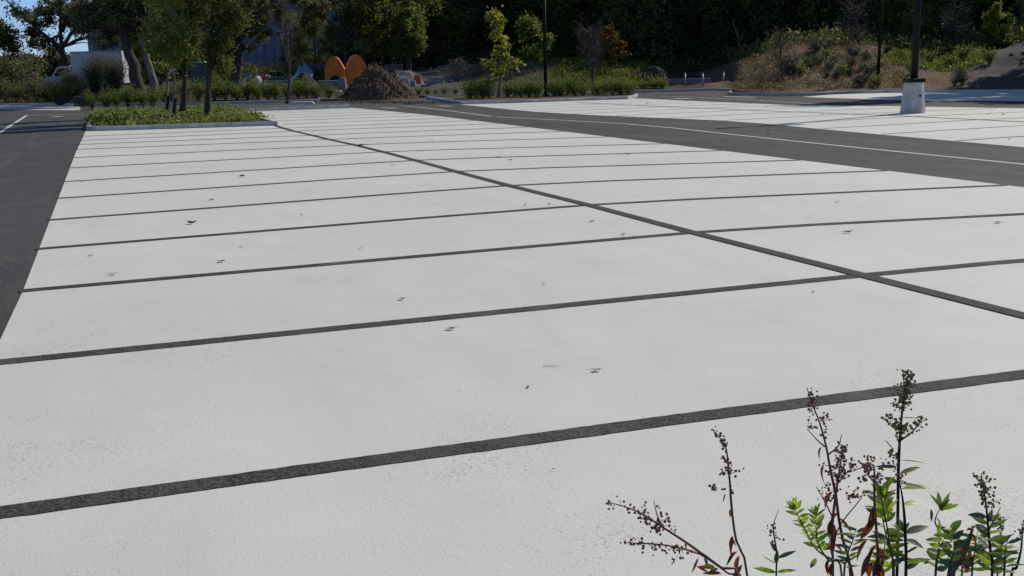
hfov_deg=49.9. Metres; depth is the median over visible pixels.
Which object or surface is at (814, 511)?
meadow plant
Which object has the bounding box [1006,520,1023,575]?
meadow plant
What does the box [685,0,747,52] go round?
woodland tree
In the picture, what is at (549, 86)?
shrub
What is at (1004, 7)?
woodland tree
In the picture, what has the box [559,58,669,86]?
tall weeds
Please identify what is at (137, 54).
woodland tree
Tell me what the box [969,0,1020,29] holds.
woodland tree
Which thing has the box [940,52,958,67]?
berm shrub
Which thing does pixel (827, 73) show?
berm shrub
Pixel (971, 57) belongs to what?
green weeds
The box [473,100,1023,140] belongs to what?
parking stall lines
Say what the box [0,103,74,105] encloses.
concrete kerb
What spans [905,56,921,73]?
berm shrub
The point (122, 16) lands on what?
tree
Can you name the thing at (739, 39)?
tree
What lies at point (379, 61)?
woodland tree
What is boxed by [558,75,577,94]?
shrub
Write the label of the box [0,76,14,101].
hedge shrub
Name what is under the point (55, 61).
tree
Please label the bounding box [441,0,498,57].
woodland tree
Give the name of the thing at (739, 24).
woodland tree
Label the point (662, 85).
shrub
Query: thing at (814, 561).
meadow plant
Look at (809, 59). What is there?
berm shrub
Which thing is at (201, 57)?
woodland tree
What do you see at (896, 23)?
woodland tree
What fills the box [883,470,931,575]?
meadow plant
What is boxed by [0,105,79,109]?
pavement
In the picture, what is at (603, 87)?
shrub
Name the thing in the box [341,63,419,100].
mulch pile
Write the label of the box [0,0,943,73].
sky
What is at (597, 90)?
shrub
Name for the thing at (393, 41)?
woodland tree
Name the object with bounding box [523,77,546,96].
shrub
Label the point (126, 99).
shrub
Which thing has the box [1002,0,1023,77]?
woodland tree
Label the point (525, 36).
woodland tree
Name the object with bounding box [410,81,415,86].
planter pot
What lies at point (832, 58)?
berm shrub
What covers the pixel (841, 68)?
berm shrub
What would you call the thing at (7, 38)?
tree
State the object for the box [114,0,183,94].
tree
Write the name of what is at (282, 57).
woodland tree
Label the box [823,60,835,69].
berm shrub
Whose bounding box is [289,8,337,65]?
woodland tree
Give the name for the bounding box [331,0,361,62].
woodland tree
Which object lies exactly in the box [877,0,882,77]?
lamp post
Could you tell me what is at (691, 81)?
wall
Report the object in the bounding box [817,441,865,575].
meadow plant
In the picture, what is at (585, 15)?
woodland tree
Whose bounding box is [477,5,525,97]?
sapling
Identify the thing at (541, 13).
woodland tree
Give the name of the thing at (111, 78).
bush
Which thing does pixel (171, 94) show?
shrub
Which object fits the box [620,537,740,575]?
meadow plant
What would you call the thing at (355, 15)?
tree
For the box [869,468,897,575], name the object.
meadow plant
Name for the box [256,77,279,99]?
shrub
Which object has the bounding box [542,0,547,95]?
lamp post
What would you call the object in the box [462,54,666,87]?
meadow grass
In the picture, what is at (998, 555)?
meadow plant
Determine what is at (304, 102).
kerb stone
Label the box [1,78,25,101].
hedge shrub
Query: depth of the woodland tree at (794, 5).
90.23 m
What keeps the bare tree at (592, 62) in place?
on the island soil at (509, 98)
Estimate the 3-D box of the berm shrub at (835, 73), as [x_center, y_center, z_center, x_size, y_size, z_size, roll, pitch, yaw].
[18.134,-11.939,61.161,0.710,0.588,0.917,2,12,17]
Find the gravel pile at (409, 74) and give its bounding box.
[389,70,424,88]
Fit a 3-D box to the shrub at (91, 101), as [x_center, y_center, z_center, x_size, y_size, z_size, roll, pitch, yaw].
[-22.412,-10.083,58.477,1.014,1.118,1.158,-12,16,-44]
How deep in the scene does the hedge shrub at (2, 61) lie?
80.95 m
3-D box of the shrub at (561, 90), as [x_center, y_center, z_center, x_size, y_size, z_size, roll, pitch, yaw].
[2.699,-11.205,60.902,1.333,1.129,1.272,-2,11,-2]
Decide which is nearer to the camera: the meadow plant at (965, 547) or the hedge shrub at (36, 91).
the meadow plant at (965, 547)
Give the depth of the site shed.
81.79 m
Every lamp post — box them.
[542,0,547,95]
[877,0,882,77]
[900,0,925,113]
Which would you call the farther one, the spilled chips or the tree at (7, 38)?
the tree at (7, 38)
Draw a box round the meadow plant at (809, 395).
[806,387,851,575]
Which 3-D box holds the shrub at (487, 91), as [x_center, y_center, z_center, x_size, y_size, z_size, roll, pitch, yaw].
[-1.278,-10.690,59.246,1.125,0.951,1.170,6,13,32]
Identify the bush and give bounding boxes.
[55,65,89,91]
[75,49,108,94]
[91,48,128,94]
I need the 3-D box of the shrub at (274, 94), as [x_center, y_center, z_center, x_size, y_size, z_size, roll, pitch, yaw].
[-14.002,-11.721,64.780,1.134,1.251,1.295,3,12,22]
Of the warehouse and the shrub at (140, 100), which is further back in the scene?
the warehouse
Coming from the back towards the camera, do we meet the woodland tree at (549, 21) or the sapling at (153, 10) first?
the woodland tree at (549, 21)
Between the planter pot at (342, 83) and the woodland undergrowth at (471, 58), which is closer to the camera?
the planter pot at (342, 83)
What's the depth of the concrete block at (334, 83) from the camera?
73.29 m
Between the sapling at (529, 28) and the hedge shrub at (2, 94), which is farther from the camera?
the sapling at (529, 28)
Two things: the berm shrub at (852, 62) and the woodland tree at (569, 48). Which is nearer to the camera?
the berm shrub at (852, 62)
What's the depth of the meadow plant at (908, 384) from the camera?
2.25 m
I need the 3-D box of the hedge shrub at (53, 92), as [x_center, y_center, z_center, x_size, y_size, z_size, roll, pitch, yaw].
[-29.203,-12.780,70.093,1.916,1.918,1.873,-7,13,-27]
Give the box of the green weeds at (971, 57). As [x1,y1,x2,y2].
[884,46,990,72]
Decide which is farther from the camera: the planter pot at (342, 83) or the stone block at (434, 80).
the stone block at (434, 80)
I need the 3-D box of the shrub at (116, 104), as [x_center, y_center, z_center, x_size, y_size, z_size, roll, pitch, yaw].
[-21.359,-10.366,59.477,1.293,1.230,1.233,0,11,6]
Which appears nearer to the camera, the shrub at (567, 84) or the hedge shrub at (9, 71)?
the shrub at (567, 84)
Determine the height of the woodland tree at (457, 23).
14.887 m
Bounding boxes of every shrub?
[0,47,13,74]
[0,53,37,86]
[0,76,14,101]
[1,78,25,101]
[7,49,52,84]
[11,80,34,101]
[15,70,45,101]
[32,80,56,101]
[41,74,66,101]
[54,80,76,97]
[64,75,90,97]
[80,90,101,108]
[98,88,117,107]
[105,85,126,106]
[114,81,142,107]
[131,88,149,106]
[139,83,165,106]
[154,84,170,101]
[162,84,179,101]
[175,79,196,99]
[187,76,205,100]
[198,77,222,99]
[211,77,235,99]
[224,81,245,99]
[234,76,256,98]
[247,79,262,99]
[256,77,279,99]
[266,78,282,99]
[280,81,296,98]
[287,74,308,97]
[298,80,313,97]
[306,82,323,98]
[319,81,335,98]
[413,85,423,94]
[423,87,432,94]
[439,87,449,93]
[450,88,459,93]
[457,76,481,97]
[460,79,488,97]
[469,75,495,97]
[481,84,499,97]
[498,77,517,96]
[501,77,522,96]
[512,80,531,96]
[521,81,537,96]
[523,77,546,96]
[542,76,565,95]
[548,76,569,95]
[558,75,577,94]
[564,75,588,95]
[573,76,592,95]
[590,80,608,94]
[595,76,612,93]
[598,76,623,94]
[607,73,632,94]
[621,78,640,94]
[639,80,651,88]
[646,77,661,88]
[655,76,669,88]
[773,60,782,68]
[777,59,797,73]
[782,54,800,64]
[789,64,798,73]
[793,63,806,75]
[800,55,811,64]
[806,37,826,51]
[807,61,816,67]
[808,53,825,64]
[819,47,831,58]
[821,70,832,76]
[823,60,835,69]
[830,55,840,62]
[832,68,844,77]
[833,61,848,74]
[843,45,862,56]
[844,56,859,66]
[844,66,855,74]
[851,72,872,85]
[858,61,867,70]
[859,62,876,74]
[861,51,874,60]
[871,74,884,86]
[883,44,892,52]
[898,49,905,56]
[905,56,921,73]
[921,47,941,61]
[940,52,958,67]
[948,77,956,85]
[951,68,973,84]
[955,42,975,60]
[977,46,999,64]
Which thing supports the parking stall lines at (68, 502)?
on the white parking coating
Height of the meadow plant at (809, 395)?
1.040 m
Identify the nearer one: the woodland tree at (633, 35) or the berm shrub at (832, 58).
the berm shrub at (832, 58)
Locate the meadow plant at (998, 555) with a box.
[986,536,1023,575]
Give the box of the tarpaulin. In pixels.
[295,64,314,76]
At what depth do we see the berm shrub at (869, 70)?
61.49 m
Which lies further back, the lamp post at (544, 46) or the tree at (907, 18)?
the tree at (907, 18)
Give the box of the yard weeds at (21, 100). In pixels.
[0,85,344,101]
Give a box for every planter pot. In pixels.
[338,77,346,90]
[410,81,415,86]
[414,75,422,83]
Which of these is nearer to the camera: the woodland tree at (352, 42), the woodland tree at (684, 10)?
the woodland tree at (684, 10)
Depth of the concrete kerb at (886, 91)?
55.27 m
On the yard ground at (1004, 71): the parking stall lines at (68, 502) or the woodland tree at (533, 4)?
the woodland tree at (533, 4)
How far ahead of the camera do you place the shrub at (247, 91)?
65.23 m
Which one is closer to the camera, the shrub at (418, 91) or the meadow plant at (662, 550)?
the meadow plant at (662, 550)
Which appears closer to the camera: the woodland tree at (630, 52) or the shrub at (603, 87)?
the shrub at (603, 87)
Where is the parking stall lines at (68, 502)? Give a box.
[0,108,1023,517]
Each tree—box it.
[0,0,21,52]
[0,0,121,65]
[0,53,25,69]
[5,48,38,77]
[30,46,70,77]
[61,0,170,101]
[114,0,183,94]
[118,36,145,78]
[132,39,170,83]
[147,0,215,111]
[153,4,213,91]
[162,43,182,81]
[178,32,206,79]
[185,0,264,115]
[191,7,233,71]
[203,54,232,82]
[212,0,332,85]
[264,0,304,103]
[276,7,315,66]
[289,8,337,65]
[290,0,429,66]
[312,21,347,62]
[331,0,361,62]
[337,2,381,63]
[359,0,435,66]
[360,6,389,66]
[380,0,416,65]
[381,0,484,69]
[389,0,430,70]
[415,2,443,54]
[423,0,476,64]
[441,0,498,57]
[443,12,455,64]
[473,0,525,54]
[487,0,574,58]
[493,1,517,49]
[509,5,547,54]
[531,0,599,33]
[536,1,582,37]
[538,0,643,60]
[561,0,605,49]
[571,0,652,59]
[572,14,609,93]
[579,1,627,61]
[592,0,692,67]
[608,3,659,61]
[650,0,744,70]
[683,0,767,64]
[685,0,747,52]
[705,0,803,55]
[718,0,831,45]
[725,0,804,49]
[731,21,744,57]
[755,0,857,36]
[758,24,793,79]
[793,0,871,36]
[805,0,850,33]
[817,0,913,40]
[837,0,875,44]
[849,0,955,41]
[896,0,959,38]
[924,0,1002,43]
[936,0,979,49]
[944,0,1022,38]
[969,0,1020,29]
[978,1,1017,49]
[997,0,1023,31]
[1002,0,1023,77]
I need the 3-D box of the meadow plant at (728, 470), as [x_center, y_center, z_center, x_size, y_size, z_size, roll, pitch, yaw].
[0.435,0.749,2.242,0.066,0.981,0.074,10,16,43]
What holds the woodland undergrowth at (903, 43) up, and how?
on the yard ground at (1004, 71)
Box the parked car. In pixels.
[266,71,287,78]
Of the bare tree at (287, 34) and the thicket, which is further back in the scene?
the thicket
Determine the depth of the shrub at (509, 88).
60.94 m
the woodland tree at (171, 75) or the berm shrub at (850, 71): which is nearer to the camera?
the berm shrub at (850, 71)
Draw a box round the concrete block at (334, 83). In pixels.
[318,80,337,88]
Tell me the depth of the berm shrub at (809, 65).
62.59 m
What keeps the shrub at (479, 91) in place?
on the island soil at (509, 98)
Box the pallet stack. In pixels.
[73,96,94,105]
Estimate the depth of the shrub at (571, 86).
60.23 m
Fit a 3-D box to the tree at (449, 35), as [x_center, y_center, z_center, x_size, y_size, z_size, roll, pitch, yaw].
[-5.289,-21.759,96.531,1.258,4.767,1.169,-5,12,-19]
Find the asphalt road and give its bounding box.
[0,91,1023,338]
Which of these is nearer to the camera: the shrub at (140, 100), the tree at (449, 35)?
the shrub at (140, 100)
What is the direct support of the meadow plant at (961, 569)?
on the near bed soil
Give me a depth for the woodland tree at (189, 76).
94.67 m
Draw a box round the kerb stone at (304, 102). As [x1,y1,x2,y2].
[289,101,314,104]
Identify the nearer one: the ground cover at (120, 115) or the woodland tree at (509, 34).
the ground cover at (120, 115)
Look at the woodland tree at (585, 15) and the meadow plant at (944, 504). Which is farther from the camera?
the woodland tree at (585, 15)
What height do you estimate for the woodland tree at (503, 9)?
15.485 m
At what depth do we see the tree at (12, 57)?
97.35 m
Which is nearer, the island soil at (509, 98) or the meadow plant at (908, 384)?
the meadow plant at (908, 384)
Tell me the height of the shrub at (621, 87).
1.181 m
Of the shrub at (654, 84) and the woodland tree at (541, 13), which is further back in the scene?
the woodland tree at (541, 13)
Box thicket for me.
[211,58,339,81]
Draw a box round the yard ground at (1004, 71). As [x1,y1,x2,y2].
[0,40,1023,102]
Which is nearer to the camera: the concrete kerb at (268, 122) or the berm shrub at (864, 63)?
the concrete kerb at (268, 122)
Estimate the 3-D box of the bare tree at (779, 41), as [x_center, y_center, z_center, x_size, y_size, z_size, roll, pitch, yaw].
[14.354,-12.788,59.609,2.186,2.986,1.554,0,12,9]
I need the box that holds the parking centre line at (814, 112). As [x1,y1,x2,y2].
[576,102,1023,121]
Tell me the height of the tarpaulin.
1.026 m
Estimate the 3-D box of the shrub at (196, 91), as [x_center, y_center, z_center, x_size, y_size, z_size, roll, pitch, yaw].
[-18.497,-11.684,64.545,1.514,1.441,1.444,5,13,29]
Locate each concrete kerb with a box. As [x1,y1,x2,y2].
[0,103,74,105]
[86,104,349,130]
[95,99,319,105]
[424,88,731,97]
[427,94,637,103]
[729,89,1023,95]
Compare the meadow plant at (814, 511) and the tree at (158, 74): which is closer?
the meadow plant at (814, 511)
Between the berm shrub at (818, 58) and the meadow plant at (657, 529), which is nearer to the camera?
the meadow plant at (657, 529)
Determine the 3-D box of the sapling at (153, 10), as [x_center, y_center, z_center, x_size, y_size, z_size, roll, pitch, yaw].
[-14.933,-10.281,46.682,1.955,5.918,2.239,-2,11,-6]
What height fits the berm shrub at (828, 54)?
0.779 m
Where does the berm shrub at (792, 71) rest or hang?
on the yard ground at (1004, 71)
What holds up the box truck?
on the yard ground at (1004, 71)
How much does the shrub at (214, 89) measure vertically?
1.405 m
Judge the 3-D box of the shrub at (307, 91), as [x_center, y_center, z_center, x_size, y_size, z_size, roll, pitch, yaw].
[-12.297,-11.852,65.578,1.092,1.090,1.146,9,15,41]
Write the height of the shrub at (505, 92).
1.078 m
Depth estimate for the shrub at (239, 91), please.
64.57 m
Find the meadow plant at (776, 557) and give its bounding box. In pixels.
[755,510,796,575]
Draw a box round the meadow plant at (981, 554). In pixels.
[968,471,1010,575]
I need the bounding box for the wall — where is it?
[667,78,710,84]
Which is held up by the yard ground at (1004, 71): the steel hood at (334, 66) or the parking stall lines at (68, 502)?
the steel hood at (334, 66)
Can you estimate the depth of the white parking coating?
7.02 m
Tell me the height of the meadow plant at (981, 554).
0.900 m
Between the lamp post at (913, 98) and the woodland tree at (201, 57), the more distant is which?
the woodland tree at (201, 57)
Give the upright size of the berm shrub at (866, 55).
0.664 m
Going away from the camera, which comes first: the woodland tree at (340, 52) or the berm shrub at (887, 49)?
the berm shrub at (887, 49)
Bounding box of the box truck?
[43,50,129,91]
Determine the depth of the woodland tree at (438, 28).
104.14 m
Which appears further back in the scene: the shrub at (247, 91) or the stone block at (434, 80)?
the stone block at (434, 80)
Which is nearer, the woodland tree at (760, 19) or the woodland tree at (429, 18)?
the woodland tree at (760, 19)
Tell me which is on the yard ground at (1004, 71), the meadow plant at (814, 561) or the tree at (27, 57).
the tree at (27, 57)
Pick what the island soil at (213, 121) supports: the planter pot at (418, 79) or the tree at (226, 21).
the tree at (226, 21)
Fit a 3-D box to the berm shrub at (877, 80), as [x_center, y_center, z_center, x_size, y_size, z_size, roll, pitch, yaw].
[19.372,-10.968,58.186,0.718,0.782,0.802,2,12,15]
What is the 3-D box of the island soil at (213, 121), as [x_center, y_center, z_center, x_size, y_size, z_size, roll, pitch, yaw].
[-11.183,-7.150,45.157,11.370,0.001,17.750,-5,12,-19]
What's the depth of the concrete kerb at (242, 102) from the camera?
63.91 m
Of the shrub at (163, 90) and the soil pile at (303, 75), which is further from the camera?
the soil pile at (303, 75)
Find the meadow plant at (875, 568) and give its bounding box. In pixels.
[854,455,884,575]
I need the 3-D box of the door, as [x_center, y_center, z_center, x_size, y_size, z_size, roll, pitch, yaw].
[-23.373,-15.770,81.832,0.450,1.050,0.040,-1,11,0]
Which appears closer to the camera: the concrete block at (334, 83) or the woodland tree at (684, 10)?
the concrete block at (334, 83)
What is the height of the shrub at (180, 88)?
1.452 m
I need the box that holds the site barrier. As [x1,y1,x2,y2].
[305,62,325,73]
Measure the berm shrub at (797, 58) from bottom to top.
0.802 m
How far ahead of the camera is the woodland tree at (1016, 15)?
86.05 m
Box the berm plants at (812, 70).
[732,38,910,90]
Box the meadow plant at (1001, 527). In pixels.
[996,516,1015,575]
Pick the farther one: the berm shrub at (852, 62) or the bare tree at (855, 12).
the bare tree at (855, 12)
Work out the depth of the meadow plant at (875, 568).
2.12 m
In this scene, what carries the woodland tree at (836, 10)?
on the yard ground at (1004, 71)
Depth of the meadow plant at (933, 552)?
2.11 m
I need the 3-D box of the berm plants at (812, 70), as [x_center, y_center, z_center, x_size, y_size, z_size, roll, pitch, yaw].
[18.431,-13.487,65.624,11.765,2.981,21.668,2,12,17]
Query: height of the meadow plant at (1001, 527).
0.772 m
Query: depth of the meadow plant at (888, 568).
2.31 m
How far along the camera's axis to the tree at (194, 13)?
42.70 m
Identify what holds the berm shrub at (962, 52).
on the yard ground at (1004, 71)
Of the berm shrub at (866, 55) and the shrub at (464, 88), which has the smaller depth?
the shrub at (464, 88)
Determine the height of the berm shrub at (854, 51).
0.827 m
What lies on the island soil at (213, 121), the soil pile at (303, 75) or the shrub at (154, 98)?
the shrub at (154, 98)
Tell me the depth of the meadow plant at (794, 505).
2.05 m
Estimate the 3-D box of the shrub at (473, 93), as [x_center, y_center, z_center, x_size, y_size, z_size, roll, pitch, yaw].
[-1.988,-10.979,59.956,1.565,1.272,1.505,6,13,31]
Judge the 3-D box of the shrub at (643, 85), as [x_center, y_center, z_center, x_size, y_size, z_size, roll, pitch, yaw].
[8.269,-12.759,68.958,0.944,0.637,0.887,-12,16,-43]
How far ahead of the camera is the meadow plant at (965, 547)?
2.09 m
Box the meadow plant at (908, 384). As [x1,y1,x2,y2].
[866,369,927,575]
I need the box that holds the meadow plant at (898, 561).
[862,490,911,575]
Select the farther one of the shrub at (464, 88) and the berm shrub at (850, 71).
the berm shrub at (850, 71)
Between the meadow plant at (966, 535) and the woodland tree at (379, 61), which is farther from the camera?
the woodland tree at (379, 61)
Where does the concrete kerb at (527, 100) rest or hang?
on the asphalt road
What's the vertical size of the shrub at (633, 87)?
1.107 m
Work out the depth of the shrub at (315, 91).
65.40 m
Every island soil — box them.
[93,105,325,125]
[437,94,633,100]
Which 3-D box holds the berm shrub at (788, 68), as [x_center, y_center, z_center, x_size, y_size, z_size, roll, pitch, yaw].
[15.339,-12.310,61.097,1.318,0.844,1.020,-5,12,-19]
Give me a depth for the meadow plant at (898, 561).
2.25 m
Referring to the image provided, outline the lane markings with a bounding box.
[0,96,1023,164]
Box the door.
[194,69,200,82]
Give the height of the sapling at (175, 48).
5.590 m
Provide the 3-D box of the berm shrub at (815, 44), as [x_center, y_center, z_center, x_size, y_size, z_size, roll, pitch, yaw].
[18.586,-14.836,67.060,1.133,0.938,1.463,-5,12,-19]
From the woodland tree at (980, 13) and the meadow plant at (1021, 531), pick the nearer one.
the meadow plant at (1021, 531)
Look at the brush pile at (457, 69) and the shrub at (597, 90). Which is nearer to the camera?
the shrub at (597, 90)
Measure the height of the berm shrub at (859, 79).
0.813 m
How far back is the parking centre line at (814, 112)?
36.15 m
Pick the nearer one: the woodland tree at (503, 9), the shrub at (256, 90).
the shrub at (256, 90)
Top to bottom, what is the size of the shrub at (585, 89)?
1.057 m
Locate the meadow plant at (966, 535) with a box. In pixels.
[962,531,990,575]
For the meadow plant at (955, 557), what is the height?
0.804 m
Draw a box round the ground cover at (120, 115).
[81,103,274,125]
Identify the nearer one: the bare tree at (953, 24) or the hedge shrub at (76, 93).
the hedge shrub at (76, 93)
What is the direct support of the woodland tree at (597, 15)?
on the yard ground at (1004, 71)
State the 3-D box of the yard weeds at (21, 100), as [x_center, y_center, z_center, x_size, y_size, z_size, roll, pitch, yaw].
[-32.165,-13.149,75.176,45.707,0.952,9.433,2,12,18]
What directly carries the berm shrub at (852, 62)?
on the yard ground at (1004, 71)
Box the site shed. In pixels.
[190,61,206,83]
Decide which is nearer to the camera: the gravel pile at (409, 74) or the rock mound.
the rock mound
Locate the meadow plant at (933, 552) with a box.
[920,510,961,575]
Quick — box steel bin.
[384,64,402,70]
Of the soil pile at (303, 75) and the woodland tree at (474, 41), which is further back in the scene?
the woodland tree at (474, 41)
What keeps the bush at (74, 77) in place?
on the yard ground at (1004, 71)
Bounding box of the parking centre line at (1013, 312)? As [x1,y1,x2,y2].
[273,125,1023,317]
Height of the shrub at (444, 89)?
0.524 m
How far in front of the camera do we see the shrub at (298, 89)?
65.48 m
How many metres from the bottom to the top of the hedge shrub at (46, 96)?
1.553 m
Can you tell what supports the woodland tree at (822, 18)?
on the yard ground at (1004, 71)
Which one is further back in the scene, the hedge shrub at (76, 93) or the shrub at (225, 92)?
the hedge shrub at (76, 93)
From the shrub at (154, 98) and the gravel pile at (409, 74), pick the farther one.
the gravel pile at (409, 74)
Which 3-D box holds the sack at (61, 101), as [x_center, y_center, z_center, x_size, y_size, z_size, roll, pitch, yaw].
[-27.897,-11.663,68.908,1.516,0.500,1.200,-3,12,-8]
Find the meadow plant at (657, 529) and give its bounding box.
[606,496,738,575]
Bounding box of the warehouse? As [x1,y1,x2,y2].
[87,0,382,74]
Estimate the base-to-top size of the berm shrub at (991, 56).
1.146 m
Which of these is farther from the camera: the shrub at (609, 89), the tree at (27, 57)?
the tree at (27, 57)
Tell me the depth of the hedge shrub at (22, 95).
72.56 m
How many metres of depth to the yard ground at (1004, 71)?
65.59 m
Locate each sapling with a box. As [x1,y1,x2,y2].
[134,0,178,109]
[140,0,202,116]
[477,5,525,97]
[512,10,555,72]
[596,23,631,70]
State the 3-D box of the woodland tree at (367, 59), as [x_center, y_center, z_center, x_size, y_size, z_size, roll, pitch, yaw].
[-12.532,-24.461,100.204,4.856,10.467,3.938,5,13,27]
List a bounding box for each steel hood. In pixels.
[324,57,344,80]
[345,55,366,84]
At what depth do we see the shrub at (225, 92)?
64.60 m
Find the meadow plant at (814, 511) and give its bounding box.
[805,503,842,575]
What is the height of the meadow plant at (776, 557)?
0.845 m
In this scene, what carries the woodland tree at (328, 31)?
on the yard ground at (1004, 71)
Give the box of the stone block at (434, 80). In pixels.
[428,77,443,84]
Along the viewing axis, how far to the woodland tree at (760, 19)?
87.41 m
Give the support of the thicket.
on the yard ground at (1004, 71)
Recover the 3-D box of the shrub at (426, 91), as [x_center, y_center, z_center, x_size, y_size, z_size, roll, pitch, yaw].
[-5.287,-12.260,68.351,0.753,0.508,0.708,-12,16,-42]
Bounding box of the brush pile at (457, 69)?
[424,57,488,75]
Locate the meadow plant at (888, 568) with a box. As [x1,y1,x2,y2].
[869,531,895,571]
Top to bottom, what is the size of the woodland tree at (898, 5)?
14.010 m
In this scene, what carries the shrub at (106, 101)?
on the island soil at (213, 121)
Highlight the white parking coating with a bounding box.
[0,93,1023,575]
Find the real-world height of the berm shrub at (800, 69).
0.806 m
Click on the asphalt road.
(38, 151)
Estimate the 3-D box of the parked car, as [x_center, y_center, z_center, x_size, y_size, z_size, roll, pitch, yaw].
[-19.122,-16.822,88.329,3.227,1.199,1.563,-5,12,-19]
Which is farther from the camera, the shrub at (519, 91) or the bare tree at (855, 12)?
the bare tree at (855, 12)
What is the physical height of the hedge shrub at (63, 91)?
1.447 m
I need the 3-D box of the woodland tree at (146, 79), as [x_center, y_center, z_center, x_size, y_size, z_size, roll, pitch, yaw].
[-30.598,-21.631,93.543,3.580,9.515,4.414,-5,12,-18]
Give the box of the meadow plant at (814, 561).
[810,525,869,575]
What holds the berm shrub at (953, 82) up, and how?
on the yard ground at (1004, 71)
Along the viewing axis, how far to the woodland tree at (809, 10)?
87.89 m
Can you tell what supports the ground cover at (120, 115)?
on the island soil at (213, 121)
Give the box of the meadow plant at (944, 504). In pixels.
[930,492,958,575]
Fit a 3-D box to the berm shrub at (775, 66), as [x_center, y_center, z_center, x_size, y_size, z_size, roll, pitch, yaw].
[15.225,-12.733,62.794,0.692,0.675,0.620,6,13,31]
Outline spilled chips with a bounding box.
[304,101,452,104]
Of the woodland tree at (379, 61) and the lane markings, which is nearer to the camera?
the lane markings
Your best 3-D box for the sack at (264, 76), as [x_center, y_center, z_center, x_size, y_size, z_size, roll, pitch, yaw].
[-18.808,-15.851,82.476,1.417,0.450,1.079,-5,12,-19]
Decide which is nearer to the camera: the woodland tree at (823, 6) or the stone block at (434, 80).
the stone block at (434, 80)
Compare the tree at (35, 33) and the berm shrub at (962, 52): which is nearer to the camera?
the berm shrub at (962, 52)
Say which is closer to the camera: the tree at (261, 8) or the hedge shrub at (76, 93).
the hedge shrub at (76, 93)
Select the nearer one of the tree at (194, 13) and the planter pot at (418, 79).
the tree at (194, 13)
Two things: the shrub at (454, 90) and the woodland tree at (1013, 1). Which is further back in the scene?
the woodland tree at (1013, 1)
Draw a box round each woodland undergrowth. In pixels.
[417,38,636,65]
[645,21,1023,71]
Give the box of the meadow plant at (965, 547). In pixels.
[947,526,975,575]
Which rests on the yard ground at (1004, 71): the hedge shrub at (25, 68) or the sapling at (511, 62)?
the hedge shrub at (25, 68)
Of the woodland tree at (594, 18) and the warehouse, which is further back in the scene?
the warehouse
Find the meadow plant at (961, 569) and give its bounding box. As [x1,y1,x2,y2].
[947,539,983,575]
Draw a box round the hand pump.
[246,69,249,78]
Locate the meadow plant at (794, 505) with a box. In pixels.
[785,496,853,575]
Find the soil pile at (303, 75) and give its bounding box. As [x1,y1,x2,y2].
[293,72,321,88]
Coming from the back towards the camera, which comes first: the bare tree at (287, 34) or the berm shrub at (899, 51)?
the berm shrub at (899, 51)
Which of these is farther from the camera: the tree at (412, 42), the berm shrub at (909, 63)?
the tree at (412, 42)
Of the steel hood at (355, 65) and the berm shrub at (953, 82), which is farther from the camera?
the steel hood at (355, 65)
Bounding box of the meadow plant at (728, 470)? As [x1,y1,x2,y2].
[708,426,747,575]
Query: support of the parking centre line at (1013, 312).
on the white parking coating
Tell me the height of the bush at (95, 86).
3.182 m
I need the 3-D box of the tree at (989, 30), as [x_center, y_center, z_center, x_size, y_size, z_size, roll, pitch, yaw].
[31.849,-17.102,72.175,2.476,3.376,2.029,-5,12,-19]
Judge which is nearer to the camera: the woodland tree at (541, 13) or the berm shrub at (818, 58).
the berm shrub at (818, 58)
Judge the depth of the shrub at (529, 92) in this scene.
59.86 m
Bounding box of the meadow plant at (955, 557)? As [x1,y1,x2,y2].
[935,530,968,575]
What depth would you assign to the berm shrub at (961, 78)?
57.23 m

